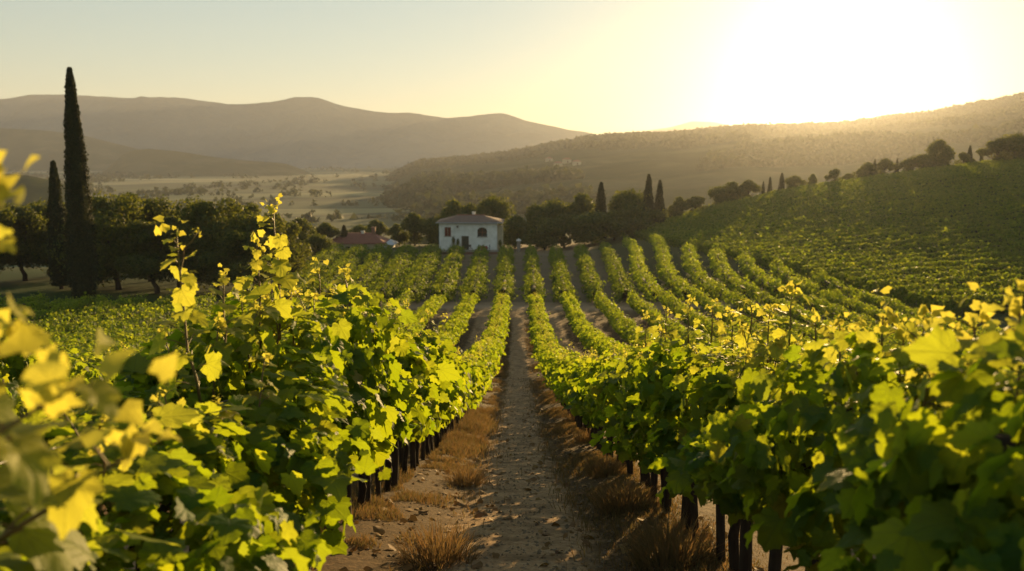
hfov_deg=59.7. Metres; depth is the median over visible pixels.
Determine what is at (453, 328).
grapevine
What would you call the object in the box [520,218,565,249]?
broadleaf tree
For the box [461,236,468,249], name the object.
door
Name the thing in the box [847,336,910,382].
grapevine
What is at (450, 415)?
grapevine
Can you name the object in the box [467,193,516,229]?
broadleaf tree
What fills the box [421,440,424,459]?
trellis post
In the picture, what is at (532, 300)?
grapevine
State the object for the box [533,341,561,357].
grapevine
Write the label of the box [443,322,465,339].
grapevine
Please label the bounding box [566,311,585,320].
grapevine
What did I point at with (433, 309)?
grapevine
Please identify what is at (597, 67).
sky
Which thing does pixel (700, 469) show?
grapevine
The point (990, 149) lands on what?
broadleaf tree
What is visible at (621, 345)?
grapevine
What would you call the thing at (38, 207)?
broadleaf tree
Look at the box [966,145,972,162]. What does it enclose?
cypress
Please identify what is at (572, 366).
grapevine
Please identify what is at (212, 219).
broadleaf tree
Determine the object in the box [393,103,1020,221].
hill
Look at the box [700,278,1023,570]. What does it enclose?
grapevine
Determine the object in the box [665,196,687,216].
broadleaf tree
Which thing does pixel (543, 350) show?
grapevine
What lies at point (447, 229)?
window
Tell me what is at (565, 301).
grapevine
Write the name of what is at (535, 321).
grapevine
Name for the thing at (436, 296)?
grapevine
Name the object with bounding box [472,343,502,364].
grapevine
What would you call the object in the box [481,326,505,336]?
grapevine
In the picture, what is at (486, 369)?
grapevine
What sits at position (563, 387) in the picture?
grapevine
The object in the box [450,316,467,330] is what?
grapevine
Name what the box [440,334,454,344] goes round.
grapevine
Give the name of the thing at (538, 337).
grapevine
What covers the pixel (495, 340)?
grapevine
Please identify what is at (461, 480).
grass tuft
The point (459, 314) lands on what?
grapevine
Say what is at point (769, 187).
cypress
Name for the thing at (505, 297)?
grapevine
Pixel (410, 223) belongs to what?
broadleaf tree
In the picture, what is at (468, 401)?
grapevine
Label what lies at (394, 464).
trellis post
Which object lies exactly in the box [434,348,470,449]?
grapevine
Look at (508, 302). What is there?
grapevine
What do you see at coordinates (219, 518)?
grapevine
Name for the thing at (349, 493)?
trellis post
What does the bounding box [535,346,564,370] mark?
grapevine
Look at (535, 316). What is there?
grapevine
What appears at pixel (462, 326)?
grapevine
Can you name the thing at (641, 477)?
trellis post
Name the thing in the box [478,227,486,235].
window
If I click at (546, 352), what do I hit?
grapevine
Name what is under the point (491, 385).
grapevine
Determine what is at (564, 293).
grapevine
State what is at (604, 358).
grapevine
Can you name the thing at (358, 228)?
broadleaf tree
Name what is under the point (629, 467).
trellis post
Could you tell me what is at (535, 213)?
broadleaf tree
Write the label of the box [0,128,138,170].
hill
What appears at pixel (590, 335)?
grapevine
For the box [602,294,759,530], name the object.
grapevine
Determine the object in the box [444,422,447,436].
trellis post
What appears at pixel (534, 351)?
grapevine
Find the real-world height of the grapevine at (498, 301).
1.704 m
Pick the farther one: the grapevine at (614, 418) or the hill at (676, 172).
the hill at (676, 172)
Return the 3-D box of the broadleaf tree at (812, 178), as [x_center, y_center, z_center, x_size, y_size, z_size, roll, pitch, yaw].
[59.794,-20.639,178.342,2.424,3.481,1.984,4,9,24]
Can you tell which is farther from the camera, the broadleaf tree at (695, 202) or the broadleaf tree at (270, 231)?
the broadleaf tree at (695, 202)
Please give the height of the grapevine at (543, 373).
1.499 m
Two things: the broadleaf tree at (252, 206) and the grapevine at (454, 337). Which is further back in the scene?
the broadleaf tree at (252, 206)
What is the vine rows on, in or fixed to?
on the ground at (340, 188)
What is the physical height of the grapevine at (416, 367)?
2.073 m
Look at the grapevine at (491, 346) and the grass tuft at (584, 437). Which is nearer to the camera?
the grass tuft at (584, 437)
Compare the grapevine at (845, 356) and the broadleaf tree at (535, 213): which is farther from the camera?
the broadleaf tree at (535, 213)
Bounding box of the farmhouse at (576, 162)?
[572,160,581,165]
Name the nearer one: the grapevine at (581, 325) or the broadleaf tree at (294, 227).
the grapevine at (581, 325)
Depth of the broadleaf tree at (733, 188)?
175.50 m
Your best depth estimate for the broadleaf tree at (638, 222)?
148.94 m
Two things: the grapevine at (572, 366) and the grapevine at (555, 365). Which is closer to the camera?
the grapevine at (572, 366)
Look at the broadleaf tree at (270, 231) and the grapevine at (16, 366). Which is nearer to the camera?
the grapevine at (16, 366)
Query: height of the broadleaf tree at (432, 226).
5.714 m
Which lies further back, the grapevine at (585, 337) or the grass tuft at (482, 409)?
the grapevine at (585, 337)
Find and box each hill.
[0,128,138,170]
[2,174,65,226]
[103,149,310,175]
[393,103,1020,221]
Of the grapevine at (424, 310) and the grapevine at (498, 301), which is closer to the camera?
the grapevine at (424, 310)
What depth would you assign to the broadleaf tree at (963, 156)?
176.90 m
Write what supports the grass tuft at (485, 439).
on the ground at (340, 188)
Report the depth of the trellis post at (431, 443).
12.84 m
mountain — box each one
[0,94,590,168]
[645,121,730,131]
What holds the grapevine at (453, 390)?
on the ground at (340, 188)
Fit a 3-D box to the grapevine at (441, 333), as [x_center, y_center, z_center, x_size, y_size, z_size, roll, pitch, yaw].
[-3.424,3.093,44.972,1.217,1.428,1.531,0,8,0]
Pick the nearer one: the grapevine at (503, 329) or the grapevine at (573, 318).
the grapevine at (503, 329)
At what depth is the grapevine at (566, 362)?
16.05 m
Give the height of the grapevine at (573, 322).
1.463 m
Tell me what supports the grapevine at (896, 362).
on the ground at (340, 188)
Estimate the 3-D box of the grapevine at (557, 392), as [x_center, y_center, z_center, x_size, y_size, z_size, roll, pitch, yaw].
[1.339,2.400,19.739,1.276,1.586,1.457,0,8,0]
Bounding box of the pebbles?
[317,377,693,570]
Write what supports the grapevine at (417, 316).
on the ground at (340, 188)
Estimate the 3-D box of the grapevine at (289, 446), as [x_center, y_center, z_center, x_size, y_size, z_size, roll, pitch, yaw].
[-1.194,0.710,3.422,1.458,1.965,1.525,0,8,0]
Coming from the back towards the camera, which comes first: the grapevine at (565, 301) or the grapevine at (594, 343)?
the grapevine at (565, 301)
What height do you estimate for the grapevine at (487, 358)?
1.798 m
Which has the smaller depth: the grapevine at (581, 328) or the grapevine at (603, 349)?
the grapevine at (603, 349)
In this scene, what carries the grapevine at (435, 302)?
on the ground at (340, 188)
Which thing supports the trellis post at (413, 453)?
on the ground at (340, 188)
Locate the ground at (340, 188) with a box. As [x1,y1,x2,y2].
[0,168,1023,570]
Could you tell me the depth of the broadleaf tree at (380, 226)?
164.32 m
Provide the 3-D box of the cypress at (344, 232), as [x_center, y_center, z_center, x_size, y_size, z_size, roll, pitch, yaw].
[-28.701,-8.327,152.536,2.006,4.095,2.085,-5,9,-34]
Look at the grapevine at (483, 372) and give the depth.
19.86 m
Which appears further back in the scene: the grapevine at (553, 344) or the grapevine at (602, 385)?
the grapevine at (553, 344)
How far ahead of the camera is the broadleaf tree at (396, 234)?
159.77 m
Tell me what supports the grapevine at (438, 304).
on the ground at (340, 188)
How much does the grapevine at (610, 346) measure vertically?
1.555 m
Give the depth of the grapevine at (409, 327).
48.62 m
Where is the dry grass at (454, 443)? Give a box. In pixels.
[104,322,793,570]
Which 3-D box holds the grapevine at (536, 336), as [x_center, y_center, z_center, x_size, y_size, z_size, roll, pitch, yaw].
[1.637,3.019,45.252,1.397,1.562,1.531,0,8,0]
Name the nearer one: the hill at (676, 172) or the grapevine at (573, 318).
the grapevine at (573, 318)
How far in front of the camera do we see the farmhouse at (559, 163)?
903.73 m
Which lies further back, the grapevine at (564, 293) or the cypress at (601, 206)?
the cypress at (601, 206)
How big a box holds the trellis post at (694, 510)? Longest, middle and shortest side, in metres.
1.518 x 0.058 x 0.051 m
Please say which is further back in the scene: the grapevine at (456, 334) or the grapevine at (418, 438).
the grapevine at (456, 334)
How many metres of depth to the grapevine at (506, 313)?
56.96 m
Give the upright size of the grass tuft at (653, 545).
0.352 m
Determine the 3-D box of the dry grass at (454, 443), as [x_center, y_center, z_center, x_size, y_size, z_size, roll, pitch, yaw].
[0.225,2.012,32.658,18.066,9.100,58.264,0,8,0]
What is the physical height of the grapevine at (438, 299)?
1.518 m
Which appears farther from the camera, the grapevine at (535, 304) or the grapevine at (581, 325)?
the grapevine at (535, 304)
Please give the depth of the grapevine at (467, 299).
65.22 m
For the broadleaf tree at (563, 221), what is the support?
on the ground at (340, 188)
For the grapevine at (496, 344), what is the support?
on the ground at (340, 188)
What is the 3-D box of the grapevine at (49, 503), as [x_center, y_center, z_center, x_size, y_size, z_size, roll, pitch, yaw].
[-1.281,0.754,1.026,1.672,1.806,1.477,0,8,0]
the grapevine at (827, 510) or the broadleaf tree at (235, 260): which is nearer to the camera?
the grapevine at (827, 510)
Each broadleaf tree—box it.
[0,203,29,273]
[3,202,48,280]
[26,197,65,275]
[45,189,152,289]
[112,219,194,293]
[119,192,176,281]
[152,194,267,292]
[156,214,200,287]
[165,205,200,280]
[195,230,276,291]
[225,202,261,230]
[235,211,304,283]
[277,221,314,285]
[291,217,316,257]
[298,232,333,258]
[312,222,341,239]
[347,224,366,232]
[366,219,390,235]
[386,223,409,244]
[399,211,429,245]
[417,216,439,245]
[426,199,468,235]
[463,202,477,213]
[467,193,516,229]
[499,215,535,247]
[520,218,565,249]
[524,203,555,239]
[525,197,572,235]
[542,213,581,247]
[565,192,595,233]
[568,210,632,245]
[597,209,634,240]
[607,187,657,221]
[614,204,655,237]
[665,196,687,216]
[685,195,711,210]
[706,186,731,204]
[720,181,746,201]
[737,180,762,197]
[784,175,806,189]
[805,174,817,185]
[824,168,842,181]
[841,173,853,179]
[851,162,877,178]
[875,158,897,174]
[896,157,917,170]
[897,153,947,169]
[925,139,955,166]
[953,151,974,164]
[975,137,1015,161]
[989,132,1023,159]
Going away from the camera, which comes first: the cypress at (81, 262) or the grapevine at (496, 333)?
the grapevine at (496, 333)
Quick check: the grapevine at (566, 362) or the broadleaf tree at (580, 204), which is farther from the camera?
the broadleaf tree at (580, 204)
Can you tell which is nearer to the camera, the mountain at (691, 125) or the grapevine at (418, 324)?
the grapevine at (418, 324)
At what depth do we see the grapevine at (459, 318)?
53.42 m
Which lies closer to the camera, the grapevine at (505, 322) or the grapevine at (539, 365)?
the grapevine at (539, 365)
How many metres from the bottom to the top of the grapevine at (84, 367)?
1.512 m
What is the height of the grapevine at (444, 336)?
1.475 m
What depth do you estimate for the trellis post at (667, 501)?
7.23 m
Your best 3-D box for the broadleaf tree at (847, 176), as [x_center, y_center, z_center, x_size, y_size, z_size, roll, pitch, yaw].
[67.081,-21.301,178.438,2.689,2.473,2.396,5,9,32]
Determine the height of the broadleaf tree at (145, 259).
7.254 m
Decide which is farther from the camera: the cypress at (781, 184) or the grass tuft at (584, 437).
the cypress at (781, 184)
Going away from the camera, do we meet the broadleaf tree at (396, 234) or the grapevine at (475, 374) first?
the grapevine at (475, 374)
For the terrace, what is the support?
on the ground at (340, 188)
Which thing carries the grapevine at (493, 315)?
on the ground at (340, 188)
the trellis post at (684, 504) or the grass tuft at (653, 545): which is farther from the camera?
the trellis post at (684, 504)
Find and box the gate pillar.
[516,239,520,251]
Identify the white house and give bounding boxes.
[436,212,503,252]
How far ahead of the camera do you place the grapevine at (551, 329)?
47.66 m
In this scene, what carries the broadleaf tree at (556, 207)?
on the ground at (340, 188)
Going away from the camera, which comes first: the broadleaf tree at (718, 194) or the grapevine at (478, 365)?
the grapevine at (478, 365)
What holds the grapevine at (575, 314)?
on the ground at (340, 188)
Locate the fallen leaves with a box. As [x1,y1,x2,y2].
[324,380,764,570]
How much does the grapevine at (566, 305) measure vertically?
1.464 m
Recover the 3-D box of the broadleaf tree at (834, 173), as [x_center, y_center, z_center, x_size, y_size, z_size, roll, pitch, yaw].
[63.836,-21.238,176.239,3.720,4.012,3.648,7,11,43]
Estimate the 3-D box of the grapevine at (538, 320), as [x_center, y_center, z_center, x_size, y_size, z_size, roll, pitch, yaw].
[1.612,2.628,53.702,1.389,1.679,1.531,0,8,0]
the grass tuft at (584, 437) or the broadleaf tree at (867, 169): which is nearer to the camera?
the grass tuft at (584, 437)
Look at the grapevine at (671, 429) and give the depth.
5.11 m
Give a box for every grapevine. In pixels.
[0,150,181,570]
[0,215,391,570]
[0,330,53,417]
[0,348,124,417]
[0,391,331,570]
[68,342,155,406]
[137,193,417,472]
[230,257,461,529]
[328,263,457,508]
[366,299,465,490]
[395,298,470,474]
[398,326,410,337]
[399,323,414,335]
[401,322,421,335]
[413,312,427,334]
[414,311,431,332]
[415,305,432,327]
[416,364,467,465]
[418,306,436,324]
[418,309,474,456]
[422,302,436,313]
[425,300,437,320]
[427,296,441,314]
[428,299,439,318]
[431,294,446,304]
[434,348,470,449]
[437,333,453,342]
[437,347,481,435]
[438,313,489,432]
[438,323,459,336]
[439,330,456,342]
[439,332,456,343]
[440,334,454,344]
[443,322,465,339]
[444,330,459,344]
[447,320,467,334]
[448,312,468,323]
[448,317,466,329]
[449,311,468,321]
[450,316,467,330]
[452,308,470,316]
[452,344,491,430]
[453,304,473,314]
[455,310,469,318]
[455,347,491,395]
[455,351,488,423]
[458,297,475,306]
[459,295,477,302]
[461,293,479,300]
[461,335,499,365]
[462,349,498,387]
[462,351,494,372]
[465,346,500,369]
[466,343,501,358]
[469,359,494,395]
[471,337,503,364]
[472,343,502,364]
[474,358,491,394]
[479,339,505,358]
[480,329,505,343]
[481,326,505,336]
[481,336,507,350]
[483,334,502,345]
[484,317,507,330]
[484,321,509,339]
[487,308,506,319]
[487,318,508,329]
[488,313,509,322]
[489,309,510,320]
[490,297,508,305]
[491,303,507,311]
[493,295,510,302]
[493,296,512,306]
[527,301,545,309]
[527,309,547,318]
[528,296,543,304]
[528,311,548,318]
[528,318,549,326]
[528,321,553,333]
[529,311,548,322]
[529,328,553,339]
[530,319,551,326]
[531,331,561,347]
[531,332,556,344]
[531,341,565,357]
[532,339,556,354]
[533,337,558,349]
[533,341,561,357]
[535,341,558,358]
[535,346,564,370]
[536,345,566,360]
[540,344,587,370]
[541,358,569,406]
[542,351,586,416]
[548,371,574,421]
[549,367,590,434]
[550,350,593,430]
[553,347,601,433]
[558,344,626,454]
[558,352,622,447]
[559,291,574,298]
[559,294,575,303]
[560,296,575,304]
[562,297,580,308]
[562,353,624,460]
[563,304,580,313]
[564,303,579,313]
[565,309,585,318]
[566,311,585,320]
[567,306,581,317]
[568,314,585,324]
[569,319,592,331]
[572,319,594,334]
[573,323,590,334]
[573,342,646,464]
[577,326,597,349]
[577,327,602,355]
[579,308,656,487]
[581,330,602,346]
[582,305,685,505]
[583,337,606,352]
[584,332,600,347]
[587,333,608,344]
[591,334,618,353]
[592,340,617,357]
[598,341,620,354]
[601,343,624,354]
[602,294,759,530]
[602,342,631,353]
[609,342,640,357]
[622,289,812,570]
[648,277,875,570]
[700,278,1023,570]
[829,349,894,369]
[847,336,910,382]
[854,314,1023,570]
[887,329,917,387]
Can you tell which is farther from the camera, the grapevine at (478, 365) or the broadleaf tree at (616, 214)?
the broadleaf tree at (616, 214)
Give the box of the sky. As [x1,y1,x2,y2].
[0,0,1023,134]
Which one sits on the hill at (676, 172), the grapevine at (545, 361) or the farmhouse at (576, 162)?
the farmhouse at (576, 162)
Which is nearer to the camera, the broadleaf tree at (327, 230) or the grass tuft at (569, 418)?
the grass tuft at (569, 418)
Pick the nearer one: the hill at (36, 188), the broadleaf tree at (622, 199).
the broadleaf tree at (622, 199)
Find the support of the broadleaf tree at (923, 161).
on the ground at (340, 188)
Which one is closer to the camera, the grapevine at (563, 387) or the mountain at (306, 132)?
the grapevine at (563, 387)
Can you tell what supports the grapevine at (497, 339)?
on the ground at (340, 188)
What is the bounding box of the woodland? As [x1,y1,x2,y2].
[5,92,1023,243]
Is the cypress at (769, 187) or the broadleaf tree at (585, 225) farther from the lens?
the cypress at (769, 187)
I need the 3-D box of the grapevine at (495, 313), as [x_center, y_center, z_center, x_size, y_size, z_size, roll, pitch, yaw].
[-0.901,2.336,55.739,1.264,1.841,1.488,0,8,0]
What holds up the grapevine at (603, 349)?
on the ground at (340, 188)
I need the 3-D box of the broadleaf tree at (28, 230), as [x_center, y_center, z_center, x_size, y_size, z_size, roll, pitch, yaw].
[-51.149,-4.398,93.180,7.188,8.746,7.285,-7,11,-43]
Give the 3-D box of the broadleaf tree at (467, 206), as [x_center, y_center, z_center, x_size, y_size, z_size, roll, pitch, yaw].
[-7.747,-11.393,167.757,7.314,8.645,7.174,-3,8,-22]
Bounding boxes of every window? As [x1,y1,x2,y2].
[444,227,451,236]
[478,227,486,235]
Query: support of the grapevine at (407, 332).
on the ground at (340, 188)
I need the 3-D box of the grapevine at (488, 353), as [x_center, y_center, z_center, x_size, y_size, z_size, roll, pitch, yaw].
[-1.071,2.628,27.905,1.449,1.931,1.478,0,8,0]
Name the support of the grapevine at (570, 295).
on the ground at (340, 188)
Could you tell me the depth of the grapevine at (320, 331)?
4.51 m
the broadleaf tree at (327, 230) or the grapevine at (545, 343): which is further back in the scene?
the broadleaf tree at (327, 230)
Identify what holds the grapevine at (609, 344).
on the ground at (340, 188)
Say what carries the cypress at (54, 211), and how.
on the ground at (340, 188)
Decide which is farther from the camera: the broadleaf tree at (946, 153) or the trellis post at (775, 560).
the broadleaf tree at (946, 153)
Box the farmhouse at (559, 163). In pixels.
[554,161,562,166]
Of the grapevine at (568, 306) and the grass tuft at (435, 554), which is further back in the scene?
the grapevine at (568, 306)
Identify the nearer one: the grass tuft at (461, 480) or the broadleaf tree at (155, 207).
the grass tuft at (461, 480)
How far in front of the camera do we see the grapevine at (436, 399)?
7.05 m
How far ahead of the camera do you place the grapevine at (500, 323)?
50.87 m
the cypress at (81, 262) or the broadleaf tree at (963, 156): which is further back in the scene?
the broadleaf tree at (963, 156)
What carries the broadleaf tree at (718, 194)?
on the ground at (340, 188)
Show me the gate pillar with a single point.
(518, 244)
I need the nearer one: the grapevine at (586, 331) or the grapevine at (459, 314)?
the grapevine at (586, 331)
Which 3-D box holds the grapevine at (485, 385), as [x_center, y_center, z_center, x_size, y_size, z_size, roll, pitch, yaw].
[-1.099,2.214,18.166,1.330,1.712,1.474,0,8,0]
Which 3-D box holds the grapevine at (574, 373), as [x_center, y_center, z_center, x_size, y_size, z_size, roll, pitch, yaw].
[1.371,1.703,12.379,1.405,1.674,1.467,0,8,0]
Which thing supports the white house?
on the ground at (340, 188)
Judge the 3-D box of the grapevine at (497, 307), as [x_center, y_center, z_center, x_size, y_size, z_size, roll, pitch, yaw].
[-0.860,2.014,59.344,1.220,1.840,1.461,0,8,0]
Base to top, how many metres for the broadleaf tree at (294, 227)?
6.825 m
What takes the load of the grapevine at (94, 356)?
on the ground at (340, 188)
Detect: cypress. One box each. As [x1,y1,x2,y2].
[44,160,69,288]
[61,66,99,302]
[340,225,347,236]
[594,181,606,238]
[643,174,654,222]
[654,180,665,222]
[767,177,771,191]
[777,173,784,190]
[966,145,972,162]
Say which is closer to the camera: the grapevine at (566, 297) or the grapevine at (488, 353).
the grapevine at (488, 353)
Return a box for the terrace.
[441,250,498,253]
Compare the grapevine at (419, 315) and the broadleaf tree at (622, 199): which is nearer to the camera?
the grapevine at (419, 315)
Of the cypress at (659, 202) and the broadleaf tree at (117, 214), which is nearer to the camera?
the broadleaf tree at (117, 214)
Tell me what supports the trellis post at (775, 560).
on the ground at (340, 188)
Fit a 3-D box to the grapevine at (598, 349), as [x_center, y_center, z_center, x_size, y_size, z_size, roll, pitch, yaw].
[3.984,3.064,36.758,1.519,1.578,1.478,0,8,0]
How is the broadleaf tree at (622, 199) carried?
on the ground at (340, 188)
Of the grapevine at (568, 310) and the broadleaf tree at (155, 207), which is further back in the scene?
the broadleaf tree at (155, 207)
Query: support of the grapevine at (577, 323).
on the ground at (340, 188)
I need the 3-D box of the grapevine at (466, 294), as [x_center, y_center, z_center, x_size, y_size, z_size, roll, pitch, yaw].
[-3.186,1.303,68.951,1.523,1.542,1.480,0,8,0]
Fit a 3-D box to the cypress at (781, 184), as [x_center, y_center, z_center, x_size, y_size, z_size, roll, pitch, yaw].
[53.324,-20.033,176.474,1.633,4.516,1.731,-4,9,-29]
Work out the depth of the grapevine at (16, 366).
6.16 m
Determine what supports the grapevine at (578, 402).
on the ground at (340, 188)
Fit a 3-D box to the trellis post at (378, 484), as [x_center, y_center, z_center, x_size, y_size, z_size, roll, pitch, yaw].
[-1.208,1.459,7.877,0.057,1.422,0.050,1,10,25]
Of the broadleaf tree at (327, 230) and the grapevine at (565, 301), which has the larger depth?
the broadleaf tree at (327, 230)
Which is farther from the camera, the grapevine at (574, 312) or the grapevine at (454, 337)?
the grapevine at (574, 312)
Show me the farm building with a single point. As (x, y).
(368, 239)
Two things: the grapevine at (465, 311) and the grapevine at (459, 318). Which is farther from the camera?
the grapevine at (465, 311)
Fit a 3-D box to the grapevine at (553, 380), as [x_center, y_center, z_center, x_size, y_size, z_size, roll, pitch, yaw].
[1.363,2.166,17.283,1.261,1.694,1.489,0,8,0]
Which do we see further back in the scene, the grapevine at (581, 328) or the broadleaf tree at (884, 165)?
the broadleaf tree at (884, 165)
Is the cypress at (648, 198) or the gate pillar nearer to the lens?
the gate pillar
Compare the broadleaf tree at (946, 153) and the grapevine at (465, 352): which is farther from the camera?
the broadleaf tree at (946, 153)
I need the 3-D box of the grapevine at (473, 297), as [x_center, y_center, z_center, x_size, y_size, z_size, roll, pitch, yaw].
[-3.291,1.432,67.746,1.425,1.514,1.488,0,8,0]
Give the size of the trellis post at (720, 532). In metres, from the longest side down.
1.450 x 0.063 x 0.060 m
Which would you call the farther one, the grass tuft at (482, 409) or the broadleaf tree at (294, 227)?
the broadleaf tree at (294, 227)
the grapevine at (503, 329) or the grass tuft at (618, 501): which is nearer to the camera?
the grass tuft at (618, 501)
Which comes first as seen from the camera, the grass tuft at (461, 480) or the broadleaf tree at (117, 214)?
the grass tuft at (461, 480)
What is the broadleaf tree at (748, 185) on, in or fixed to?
on the ground at (340, 188)
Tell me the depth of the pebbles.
7.90 m
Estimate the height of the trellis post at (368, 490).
1.363 m
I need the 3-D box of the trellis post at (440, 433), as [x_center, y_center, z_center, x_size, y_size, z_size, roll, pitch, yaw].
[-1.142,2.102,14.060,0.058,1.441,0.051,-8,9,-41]
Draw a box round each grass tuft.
[389,513,486,570]
[439,460,491,487]
[467,430,491,443]
[474,407,491,415]
[560,411,573,421]
[574,425,603,442]
[582,451,626,477]
[583,473,658,515]
[613,504,726,570]
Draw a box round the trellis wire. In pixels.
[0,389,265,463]
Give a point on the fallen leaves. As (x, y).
(381, 531)
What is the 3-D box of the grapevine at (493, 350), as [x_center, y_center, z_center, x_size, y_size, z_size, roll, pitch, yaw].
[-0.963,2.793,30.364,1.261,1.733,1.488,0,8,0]
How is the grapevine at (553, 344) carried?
on the ground at (340, 188)
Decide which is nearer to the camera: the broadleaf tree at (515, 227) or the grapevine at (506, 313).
the grapevine at (506, 313)
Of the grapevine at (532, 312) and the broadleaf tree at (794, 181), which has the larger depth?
the broadleaf tree at (794, 181)
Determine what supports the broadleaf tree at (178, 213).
on the ground at (340, 188)
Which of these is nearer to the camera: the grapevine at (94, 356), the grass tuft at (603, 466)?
the grapevine at (94, 356)
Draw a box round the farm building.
[332,227,398,248]
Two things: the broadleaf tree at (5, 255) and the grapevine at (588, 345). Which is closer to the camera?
the grapevine at (588, 345)
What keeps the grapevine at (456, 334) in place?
on the ground at (340, 188)
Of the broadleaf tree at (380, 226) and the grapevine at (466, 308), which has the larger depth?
the broadleaf tree at (380, 226)
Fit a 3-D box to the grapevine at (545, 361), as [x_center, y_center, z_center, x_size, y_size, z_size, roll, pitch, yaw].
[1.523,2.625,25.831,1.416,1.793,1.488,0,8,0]
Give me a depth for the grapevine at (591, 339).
41.72 m
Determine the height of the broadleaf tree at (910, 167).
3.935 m
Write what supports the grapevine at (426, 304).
on the ground at (340, 188)
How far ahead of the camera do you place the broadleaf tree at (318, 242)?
121.97 m
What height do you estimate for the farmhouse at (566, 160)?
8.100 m
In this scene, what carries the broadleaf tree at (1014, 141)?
on the ground at (340, 188)
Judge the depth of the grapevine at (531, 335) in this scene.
46.37 m
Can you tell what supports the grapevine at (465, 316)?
on the ground at (340, 188)
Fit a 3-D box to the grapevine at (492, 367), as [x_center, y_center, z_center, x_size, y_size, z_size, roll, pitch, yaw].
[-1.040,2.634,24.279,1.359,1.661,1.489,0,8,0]
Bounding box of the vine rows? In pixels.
[0,157,1023,367]
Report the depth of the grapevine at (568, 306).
61.97 m
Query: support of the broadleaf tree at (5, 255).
on the ground at (340, 188)
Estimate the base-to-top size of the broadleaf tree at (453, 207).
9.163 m
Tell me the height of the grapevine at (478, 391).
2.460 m
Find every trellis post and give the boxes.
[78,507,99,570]
[343,484,351,523]
[364,473,370,505]
[375,468,381,498]
[391,440,398,487]
[398,438,403,471]
[410,439,415,470]
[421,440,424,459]
[430,434,433,451]
[439,428,441,442]
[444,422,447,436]
[627,460,632,475]
[640,469,643,481]
[650,472,657,499]
[664,468,671,511]
[681,495,687,519]
[690,482,698,537]
[716,504,725,560]
[739,518,753,570]
[768,466,785,570]
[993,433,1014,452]
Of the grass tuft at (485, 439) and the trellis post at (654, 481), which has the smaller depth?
the trellis post at (654, 481)
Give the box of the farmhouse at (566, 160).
[562,158,571,163]
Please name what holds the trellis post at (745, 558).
on the ground at (340, 188)
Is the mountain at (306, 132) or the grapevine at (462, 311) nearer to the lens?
the grapevine at (462, 311)
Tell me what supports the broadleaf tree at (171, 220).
on the ground at (340, 188)
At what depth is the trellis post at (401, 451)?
9.92 m
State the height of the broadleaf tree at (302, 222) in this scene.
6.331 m
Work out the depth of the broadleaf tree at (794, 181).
175.57 m
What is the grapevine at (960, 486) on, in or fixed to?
on the ground at (340, 188)
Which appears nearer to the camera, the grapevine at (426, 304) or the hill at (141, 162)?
the grapevine at (426, 304)

